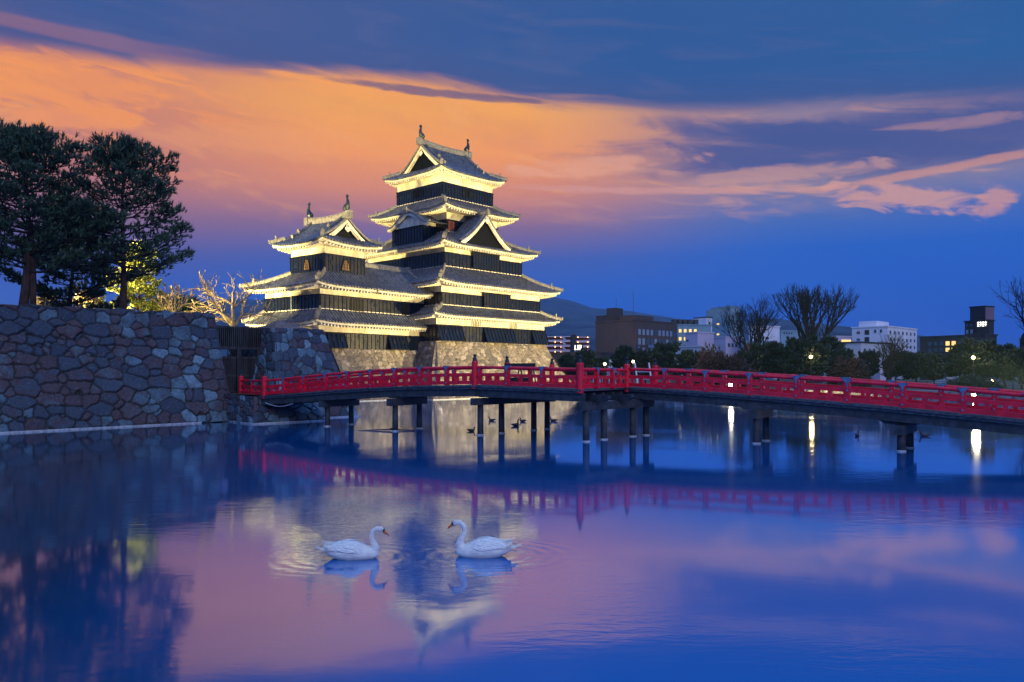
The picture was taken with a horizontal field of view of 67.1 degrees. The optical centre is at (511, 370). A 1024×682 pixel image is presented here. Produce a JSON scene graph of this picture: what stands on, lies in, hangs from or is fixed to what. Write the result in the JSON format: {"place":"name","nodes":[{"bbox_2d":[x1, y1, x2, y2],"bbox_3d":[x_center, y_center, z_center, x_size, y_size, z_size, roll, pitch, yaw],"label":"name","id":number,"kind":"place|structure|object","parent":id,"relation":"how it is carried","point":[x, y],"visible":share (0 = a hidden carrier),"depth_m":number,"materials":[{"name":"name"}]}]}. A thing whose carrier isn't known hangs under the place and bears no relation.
{"place":"outdoors","nodes":[
{"label":"outdoors","id":0,"kind":"place"},
{"bbox_2d":[178,297,682,355],"bbox_3d":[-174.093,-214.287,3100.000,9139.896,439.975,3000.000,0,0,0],"label":"hills","id":1,"kind":"structure","parent":0,"point":[578,320],"depth_m":3399.98,"materials":[{"name":"green plant"}]},
{"bbox_2d":[0,399,1023,681],"bbox_3d":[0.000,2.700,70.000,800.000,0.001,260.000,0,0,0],"label":"water","id":2,"kind":"structure","parent":0,"point":[692,543],"depth_m":11.60,"materials":[{"name":"blue liquid"}]},
{"bbox_2d":[0,303,229,433],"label":"stone wall","id":3,"kind":"structure","parent":2,"relation":"in","point":[71,368],"depth_m":37.23,"materials":[{"name":"grey stone"}]},
{"bbox_2d":[0,304,186,312],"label":"grass verge","id":4,"kind":"object","parent":3,"relation":"on","point":[105,309],"depth_m":38.30,"materials":[{"name":"green plant"}]},
{"bbox_2d":[224,393,324,424],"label":"stone wall","id":5,"kind":"structure","parent":2,"relation":"in","point":[245,409],"depth_m":40.15,"materials":[{"name":"stone"}]},
{"bbox_2d":[227,327,360,417],"bbox_3d":[-13.719,0.257,46.093,7.697,5.486,5.775,0,0,40],"label":"stone bastion","id":6,"kind":"object","parent":2,"relation":"in","point":[287,352],"visible":0.5,"depth_m":44.26,"materials":[{"name":"grey stone"}]},
{"bbox_2d":[260,320,307,328],"bbox_3d":[-15.824,-2.712,49.605,4.144,0.673,12.477,0,0,-32],"label":"grass mound","id":7,"kind":"object","parent":6,"relation":"on","point":[279,324],"depth_m":45.16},
{"bbox_2d":[316,526,388,559],"bbox_3d":[-2.305,2.496,11.135,1.053,0.503,0.381,0,0,0],"label":"swan","id":8,"kind":"object","parent":2,"relation":"on","point":[350,549],"visible":0.96,"depth_m":11.03,"materials":[{"name":"white"}]},
{"bbox_2d":[331,348,417,400],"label":"turret base","id":9,"kind":"object","parent":2,"relation":"in","point":[355,359],"visible":0.22,"depth_m":71.93,"materials":[{"name":"beige stone"}]},
{"bbox_2d":[239,194,434,350],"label":"castle turret","id":10,"kind":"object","parent":9,"relation":"on","point":[337,288],"visible":0.92,"depth_m":70.94,"materials":[{"name":"white paint"}]},
{"bbox_2d":[303,258,309,270],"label":"bell window","id":11,"kind":"structure","parent":10,"relation":"in","point":[306,266],"depth_m":70.19,"materials":[{"name":"brown wood"}]},
{"bbox_2d":[341,259,350,271],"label":"bell window","id":12,"kind":"structure","parent":10,"relation":"in","point":[345,265],"depth_m":70.58,"materials":[{"name":"brown wood"}]},
{"bbox_2d":[349,298,362,311],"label":"lattice window","id":13,"kind":"structure","parent":10,"relation":"in","point":[355,305],"depth_m":70.89,"materials":[{"name":"black wood"}]},
{"bbox_2d":[402,303,408,314],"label":"lattice window","id":14,"kind":"structure","parent":10,"relation":"in","point":[403,305],"depth_m":75.84,"materials":[{"name":"black wood"}]},
{"bbox_2d":[358,428,421,430],"bbox_3d":[-5.351,2.641,34.747,3.301,0.122,0.389,0,0,0],"label":"floating pipe","id":15,"kind":"object","parent":2,"relation":"on","point":[389,429],"visible":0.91,"depth_m":34.65,"materials":[{"name":"black"}]},
{"bbox_2d":[448,520,519,557],"bbox_3d":[-0.401,2.460,11.255,1.078,0.581,0.401,0,0,0],"label":"swan","id":16,"kind":"object","parent":2,"relation":"on","point":[486,547],"visible":0.96,"depth_m":11.14,"materials":[{"name":"white"}]},
{"bbox_2d":[413,341,571,399],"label":"keep base","id":17,"kind":"object","parent":2,"relation":"in","point":[439,353],"visible":0.24,"depth_m":79.11,"materials":[{"name":"beige stone"}]},
{"bbox_2d":[364,125,563,344],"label":"castle keep","id":18,"kind":"structure","parent":17,"relation":"on","point":[443,218],"depth_m":82.41,"materials":[{"name":"white paint"}]},
{"bbox_2d":[413,189,417,197],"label":"lattice window","id":19,"kind":"structure","parent":18,"relation":"in","point":[415,192],"depth_m":84.70,"materials":[{"name":"black wood"}]},
{"bbox_2d":[418,188,422,196],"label":"lattice window","id":20,"kind":"structure","parent":18,"relation":"in","point":[420,193],"depth_m":84.21,"materials":[{"name":"black wood"}]},
{"bbox_2d":[448,221,453,230],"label":"lattice window","id":21,"kind":"structure","parent":18,"relation":"in","point":[450,226],"depth_m":81.76,"materials":[{"name":"black"}]},
{"bbox_2d":[462,188,467,196],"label":"lattice window","id":22,"kind":"structure","parent":18,"relation":"in","point":[464,191],"depth_m":84.23,"materials":[{"name":"black wood"}]},
{"bbox_2d":[469,190,474,198],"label":"lattice window","id":23,"kind":"structure","parent":18,"relation":"in","point":[471,193],"depth_m":84.93,"materials":[{"name":"black wood"}]},
{"bbox_2d":[471,321,480,325],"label":"lattice window","id":24,"kind":"structure","parent":18,"relation":"in","point":[473,323],"depth_m":79.97,"materials":[{"name":"beige"}]},
{"bbox_2d":[510,323,517,328],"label":"lattice window","id":25,"kind":"structure","parent":18,"relation":"in","point":[512,325],"depth_m":84.17,"materials":[{"name":"beige"}]},
{"bbox_2d":[238,353,1023,451],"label":"arched bridge","id":26,"kind":"structure","parent":2,"relation":"in","point":[904,415],"depth_m":30.16,"materials":[{"name":"red paint"}]},
{"bbox_2d":[634,363,651,382],"bbox_3d":[5.750,0.150,33.631,0.962,1.002,0.574,0,0,29],"label":"folding barrier","id":27,"kind":"object","parent":26,"relation":"on","point":[637,379],"visible":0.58,"depth_m":33.58,"materials":[{"name":"silver metal"}]},
{"bbox_2d":[917,430,930,435],"bbox_3d":[16.972,2.577,31.777,0.547,0.266,0.184,0,0,8],"label":"duck","id":28,"kind":"object","parent":2,"relation":"on","point":[924,434],"visible":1,"depth_m":31.72},
{"bbox_2d":[0,0,1023,346],"label":"sky","id":29,"kind":"structure","parent":0,"point":[678,159],"materials":[{"name":"blue"}]},
{"bbox_2d":[504,363,535,382],"bbox_3d":[0.323,0.153,32.692,1.610,0.945,0.310,0,0,36],"label":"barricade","id":30,"kind":"object","parent":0,"point":[521,365],"visible":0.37,"depth_m":32.61,"materials":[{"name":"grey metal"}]},
{"bbox_2d":[550,352,623,380],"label":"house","id":31,"kind":"structure","parent":0,"point":[557,355],"depth_m":152.59,"materials":[{"name":"grey"}]},
{"bbox_2d":[593,360,612,382],"bbox_3d":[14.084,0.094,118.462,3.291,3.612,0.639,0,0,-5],"label":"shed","id":32,"kind":"structure","parent":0,"point":[607,374],"depth_m":118.22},
{"bbox_2d":[595,308,677,375],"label":"office block","id":33,"kind":"structure","parent":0,"point":[615,327],"depth_m":189.89,"materials":[{"name":"concrete"}]},
{"bbox_2d":[706,306,740,336],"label":"tower block","id":34,"kind":"structure","parent":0,"point":[714,313],"depth_m":243.44,"materials":[{"name":"beige"}]},
{"bbox_2d":[740,341,773,379],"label":"building","id":35,"kind":"structure","parent":0,"point":[748,346],"depth_m":160.70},
{"bbox_2d":[749,326,780,378],"bbox_3d":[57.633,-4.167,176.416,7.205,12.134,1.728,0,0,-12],"label":"warehouse","id":36,"kind":"structure","parent":0,"point":[775,331],"depth_m":176.06,"materials":[{"name":"white concrete"}]},
{"bbox_2d":[780,330,800,373],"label":"house","id":37,"kind":"structure","parent":0,"point":[785,333],"depth_m":190.37,"materials":[{"name":"white concrete"}]},
{"bbox_2d":[575,376,1023,390],"bbox_3d":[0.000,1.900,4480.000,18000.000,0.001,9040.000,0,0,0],"label":"ground","id":38,"kind":"structure","parent":0,"point":[918,379],"depth_m":115.50,"materials":[{"name":"grey"}]},
{"bbox_2d":[556,353,574,374],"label":"pine","id":39,"kind":"object","parent":38,"relation":"on","point":[562,361],"visible":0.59,"depth_m":107.49,"materials":[{"name":"green plant"}]},
{"bbox_2d":[546,335,588,351],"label":"apartment block","id":40,"kind":"structure","parent":38,"relation":"on","point":[561,343],"depth_m":229.37,"materials":[{"name":"white concrete"}]},
{"bbox_2d":[574,344,582,351],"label":"lit sign","id":41,"kind":"object","parent":40,"relation":"attached to","point":[577,347],"visible":0.71,"depth_m":205.12,"materials":[{"name":"white plastic"}]},
{"bbox_2d":[568,349,598,374],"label":"pine","id":42,"kind":"object","parent":38,"relation":"on","point":[588,358],"visible":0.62,"depth_m":103.48,"materials":[{"name":"green plant"}]},
{"bbox_2d":[594,356,609,382],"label":"pine","id":43,"kind":"object","parent":38,"relation":"on","point":[600,361],"visible":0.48,"depth_m":105.54,"materials":[{"name":"green plant"}]},
{"bbox_2d":[609,344,635,382],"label":"pine","id":44,"kind":"object","parent":38,"relation":"on","point":[620,355],"visible":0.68,"depth_m":110.71,"materials":[{"name":"green plant"}]},
{"bbox_2d":[630,348,651,382],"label":"pine","id":45,"kind":"object","parent":38,"relation":"on","point":[642,360],"visible":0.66,"depth_m":107.32,"materials":[{"name":"green plant"}]},
{"bbox_2d":[645,340,681,374],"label":"pine","id":46,"kind":"object","parent":38,"relation":"on","point":[663,354],"visible":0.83,"depth_m":103.26,"materials":[{"name":"green plant"}]},
{"bbox_2d":[668,349,694,382],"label":"bush","id":47,"kind":"object","parent":38,"relation":"on","point":[682,360],"visible":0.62,"depth_m":99.61,"materials":[{"name":"green plant"}]},
{"bbox_2d":[671,319,711,345],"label":"hotel wing","id":48,"kind":"structure","parent":38,"relation":"on","point":[686,325],"depth_m":205.14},
{"bbox_2d":[675,345,716,375],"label":"annex","id":49,"kind":"object","parent":38,"relation":"on","point":[694,348],"visible":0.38,"depth_m":151.79,"materials":[{"name":"concrete"}]},
{"bbox_2d":[684,332,714,345],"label":"annex","id":50,"kind":"object","parent":38,"relation":"on","point":[697,338],"visible":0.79,"depth_m":171.38,"materials":[{"name":"white concrete"}]},
{"bbox_2d":[687,350,713,367],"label":"pine","id":51,"kind":"object","parent":38,"relation":"on","point":[695,359],"visible":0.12,"depth_m":97.53,"materials":[{"name":"green plant"}]},
{"bbox_2d":[693,317,712,331],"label":"plant room","id":52,"kind":"object","parent":38,"relation":"on","point":[703,320],"visible":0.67,"depth_m":212.95,"materials":[{"name":"white"}]},
{"bbox_2d":[685,343,759,386],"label":"brown shrub","id":53,"kind":"object","parent":38,"relation":"on","point":[713,360],"visible":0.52,"depth_m":92.38,"materials":[{"name":"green plant"}]},
{"bbox_2d":[714,336,742,357],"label":"annex","id":54,"kind":"object","parent":38,"relation":"on","point":[727,345],"visible":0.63,"depth_m":180.95,"materials":[{"name":"white concrete"}]},
{"bbox_2d":[709,294,784,379],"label":"zelkova tree","id":55,"kind":"object","parent":38,"relation":"on","point":[756,336],"visible":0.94,"depth_m":122.18,"materials":[{"name":"brown plant"}]},
{"bbox_2d":[735,349,766,378],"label":"pine","id":56,"kind":"object","parent":38,"relation":"on","point":[750,356],"visible":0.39,"depth_m":94.78,"materials":[{"name":"green plant"}]},
{"bbox_2d":[743,342,769,379],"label":"pine","id":57,"kind":"object","parent":38,"relation":"on","point":[759,348],"visible":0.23,"depth_m":99.19,"materials":[{"name":"green plant"}]},
{"bbox_2d":[757,340,791,380],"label":"pine","id":58,"kind":"object","parent":38,"relation":"on","point":[772,353],"visible":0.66,"depth_m":94.87,"materials":[{"name":"green plant"}]},
{"bbox_2d":[774,333,818,374],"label":"pine","id":59,"kind":"object","parent":38,"relation":"on","point":[793,346],"visible":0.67,"depth_m":90.95,"materials":[{"name":"green plant"}]},
{"bbox_2d":[790,342,831,382],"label":"pine","id":60,"kind":"object","parent":38,"relation":"on","point":[819,353],"visible":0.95,"depth_m":89.31,"materials":[{"name":"green plant"}]},
{"bbox_2d":[770,283,859,382],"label":"zelkova tree","id":61,"kind":"object","parent":38,"relation":"on","point":[805,306],"visible":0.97,"depth_m":120.46,"materials":[{"name":"brown plant"}]},
{"bbox_2d":[816,334,846,375],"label":"pine","id":62,"kind":"object","parent":38,"relation":"on","point":[833,341],"visible":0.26,"depth_m":98.61,"materials":[{"name":"green plant"}]},
{"bbox_2d":[828,347,856,376],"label":"pine","id":63,"kind":"object","parent":38,"relation":"on","point":[839,352],"visible":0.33,"depth_m":91.55,"materials":[{"name":"green plant"}]},
{"bbox_2d":[825,353,872,386],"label":"brown shrub","id":64,"kind":"object","parent":38,"relation":"on","point":[848,369],"visible":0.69,"depth_m":89.22,"materials":[{"name":"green plant"}]},
{"bbox_2d":[858,349,880,377],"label":"pine","id":65,"kind":"object","parent":38,"relation":"on","point":[873,369],"visible":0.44,"depth_m":95.27,"materials":[{"name":"green plant"}]},
{"bbox_2d":[741,380,1023,389],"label":"park fence","id":66,"kind":"object","parent":38,"relation":"on","point":[991,385],"visible":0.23,"depth_m":77.71,"materials":[{"name":"brown metal"}]},
{"bbox_2d":[861,330,911,386],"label":"zelkova tree","id":67,"kind":"object","parent":38,"relation":"on","point":[893,357],"visible":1,"depth_m":89.04,"materials":[{"name":"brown plant"}]},
{"bbox_2d":[880,351,908,379],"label":"pine","id":68,"kind":"object","parent":38,"relation":"on","point":[896,373],"visible":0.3,"depth_m":93.00,"materials":[{"name":"green plant"}]},
{"bbox_2d":[898,350,928,380],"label":"pine","id":69,"kind":"object","parent":38,"relation":"on","point":[911,369],"visible":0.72,"depth_m":91.50,"materials":[{"name":"green plant"}]},
{"bbox_2d":[806,390,1023,400],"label":"bank wall","id":70,"kind":"structure","parent":38,"relation":"on","point":[977,394],"depth_m":69.31,"materials":[{"name":"stone"}]},
{"bbox_2d":[917,352,951,383],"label":"pine","id":71,"kind":"object","parent":38,"relation":"on","point":[932,366],"visible":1,"depth_m":85.31,"materials":[{"name":"green plant"}]},
{"bbox_2d":[942,343,982,377],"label":"pine","id":72,"kind":"object","parent":38,"relation":"on","point":[953,370],"visible":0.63,"depth_m":85.24,"materials":[{"name":"green plant"}]},
{"bbox_2d":[944,373,1005,388],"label":"clipped bush","id":73,"kind":"object","parent":38,"relation":"on","point":[975,380],"visible":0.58,"depth_m":76.91,"materials":[{"name":"green plant"}]},
{"bbox_2d":[958,336,1006,379],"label":"pine","id":74,"kind":"object","parent":38,"relation":"on","point":[989,363],"visible":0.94,"depth_m":83.00,"materials":[{"name":"green plant"}]},
{"bbox_2d":[982,343,1017,387],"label":"pine","id":75,"kind":"object","parent":38,"relation":"on","point":[1009,346],"visible":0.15,"depth_m":83.61,"materials":[{"name":"green plant"}]},
{"bbox_2d":[989,275,1023,383],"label":"zelkova tree","id":76,"kind":"object","parent":38,"relation":"on","point":[1018,296],"visible":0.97,"depth_m":109.89,"materials":[{"name":"brown plant"}]},
{"bbox_2d":[998,347,1023,388],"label":"pine","id":77,"kind":"object","parent":38,"relation":"on","point":[1012,366],"visible":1,"depth_m":80.05,"materials":[{"name":"green plant"}]},
{"bbox_2d":[818,336,851,341],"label":"house","id":78,"kind":"structure","parent":0,"point":[845,338],"depth_m":185.87,"materials":[{"name":"beige"}]},
{"bbox_2d":[818,341,888,375],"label":"warehouse","id":79,"kind":"structure","parent":0,"point":[861,346],"depth_m":141.46,"materials":[{"name":"concrete"}]},
{"bbox_2d":[783,389,953,391],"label":"path","id":80,"kind":"structure","parent":0,"point":[912,390],"depth_m":73.99,"materials":[{"name":"grey"}]},
{"bbox_2d":[740,318,1018,352],"bbox_3d":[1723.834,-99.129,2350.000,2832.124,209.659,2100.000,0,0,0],"label":"hills","id":81,"kind":"structure","parent":0,"point":[837,330],"depth_m":2566.04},
{"bbox_2d":[871,368,894,379],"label":"house","id":82,"kind":"structure","parent":0,"point":[878,376],"depth_m":116.27,"materials":[{"name":"white"}]},
{"bbox_2d":[851,321,917,379],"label":"white hotel","id":83,"kind":"structure","parent":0,"point":[868,331],"depth_m":168.95,"materials":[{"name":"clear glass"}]},
{"bbox_2d":[932,362,958,382],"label":"house","id":84,"kind":"structure","parent":0,"point":[943,380],"depth_m":118.74,"materials":[{"name":"concrete"}]},
{"bbox_2d":[919,334,997,380],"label":"dark hotel","id":85,"kind":"structure","parent":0,"point":[937,345],"depth_m":157.17,"materials":[{"name":"brown concrete"}]},
{"bbox_2d":[964,319,994,334],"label":"hotel tower","id":86,"kind":"structure","parent":85,"relation":"on","point":[979,326],"depth_m":157.65,"materials":[{"name":"grey concrete"}]},
{"bbox_2d":[969,305,994,320],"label":"roof tank house","id":87,"kind":"structure","parent":86,"relation":"on","point":[985,312],"depth_m":160.97,"materials":[{"name":"grey concrete"}]},
{"label":"park terrace","id":88,"kind":"structure","parent":0,"visible":0},
{"bbox_2d":[0,212,20,260],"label":"pine tree","id":89,"kind":"object","parent":88,"relation":"on","point":[9,247],"visible":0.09,"depth_m":42.34,"materials":[{"name":"green plant"}]},
{"bbox_2d":[29,295,62,306],"bbox_3d":[-31.461,-4.154,52.256,1.968,2.813,2.565,0,0,0],"label":"bare shrub","id":90,"kind":"object","parent":88,"relation":"on","point":[41,302],"visible":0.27,"depth_m":51.77,"materials":[{"name":"brown plant"}]},
{"bbox_2d":[0,117,136,304],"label":"pine tree","id":91,"kind":"object","parent":88,"relation":"on","point":[20,145],"visible":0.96,"depth_m":36.73,"materials":[{"name":"green plant"}]},
{"bbox_2d":[0,202,143,308],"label":"pine tree","id":92,"kind":"object","parent":88,"relation":"on","point":[96,290],"visible":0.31,"depth_m":45.98,"materials":[{"name":"green plant"}]},
{"bbox_2d":[72,291,102,307],"bbox_3d":[-30.773,-4.450,55.473,3.035,3.419,1.851,0,0,27],"label":"bare shrub","id":93,"kind":"object","parent":88,"relation":"on","point":[93,299],"visible":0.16,"depth_m":55.33,"materials":[{"name":"yellow plant"}]},
{"bbox_2d":[15,131,195,308],"bbox_3d":[-21.558,-7.760,41.268,9.345,9.829,8.783,0,0,-34],"label":"pine tree","id":94,"kind":"object","parent":88,"relation":"on","point":[124,157],"visible":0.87,"depth_m":40.38,"materials":[{"name":"green plant"}]},
{"bbox_2d":[97,239,166,310],"bbox_3d":[-28.633,-6.296,58.002,5.417,7.211,5.920,0,0,0],"label":"evergreen tree","id":95,"kind":"object","parent":88,"relation":"on","point":[141,286],"visible":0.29,"depth_m":57.39,"materials":[{"name":"green plant"}]},
{"bbox_2d":[151,281,194,311],"bbox_3d":[-25.279,-4.707,57.461,2.690,3.906,2.242,0,0,-41],"label":"bare shrub","id":96,"kind":"object","parent":88,"relation":"on","point":[170,303],"visible":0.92,"depth_m":57.21,"materials":[{"name":"beige plant"}]},
{"bbox_2d":[167,294,215,314],"bbox_3d":[-24.946,-4.302,60.207,3.880,3.448,4.667,0,0,0],"label":"bush","id":97,"kind":"object","parent":88,"relation":"on","point":[185,309],"visible":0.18,"depth_m":59.60,"materials":[{"name":"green plant"}]},
{"bbox_2d":[182,270,277,325],"bbox_3d":[-20.611,-4.688,56.788,6.916,5.623,5.719,0,0,0],"label":"bare tree","id":98,"kind":"object","parent":88,"relation":"on","point":[232,321],"visible":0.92,"depth_m":56.69,"materials":[{"name":"brown plant"}]},
{"label":"gate path","id":99,"kind":"structure","parent":0,"visible":0},
{"bbox_2d":[216,325,261,392],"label":"wooden gate","id":100,"kind":"structure","parent":99,"relation":"on","point":[238,339],"depth_m":43.38,"materials":[{"name":"brown wood"}]},
{"bbox_2d":[222,356,235,392],"bbox_3d":[-15.866,0.220,43.015,0.130,2.040,1.150,0,0,43],"label":"door","id":101,"kind":"structure","parent":100,"relation":"in","point":[229,362],"depth_m":43.14,"materials":[{"name":"brown wood"}]},
{"bbox_2d":[242,357,256,390],"bbox_3d":[-15.014,0.220,43.930,0.130,2.040,1.050,0,0,43],"label":"door","id":102,"kind":"structure","parent":100,"relation":"in","point":[248,363],"depth_m":43.92,"materials":[{"name":"brown wood"}]}
]}

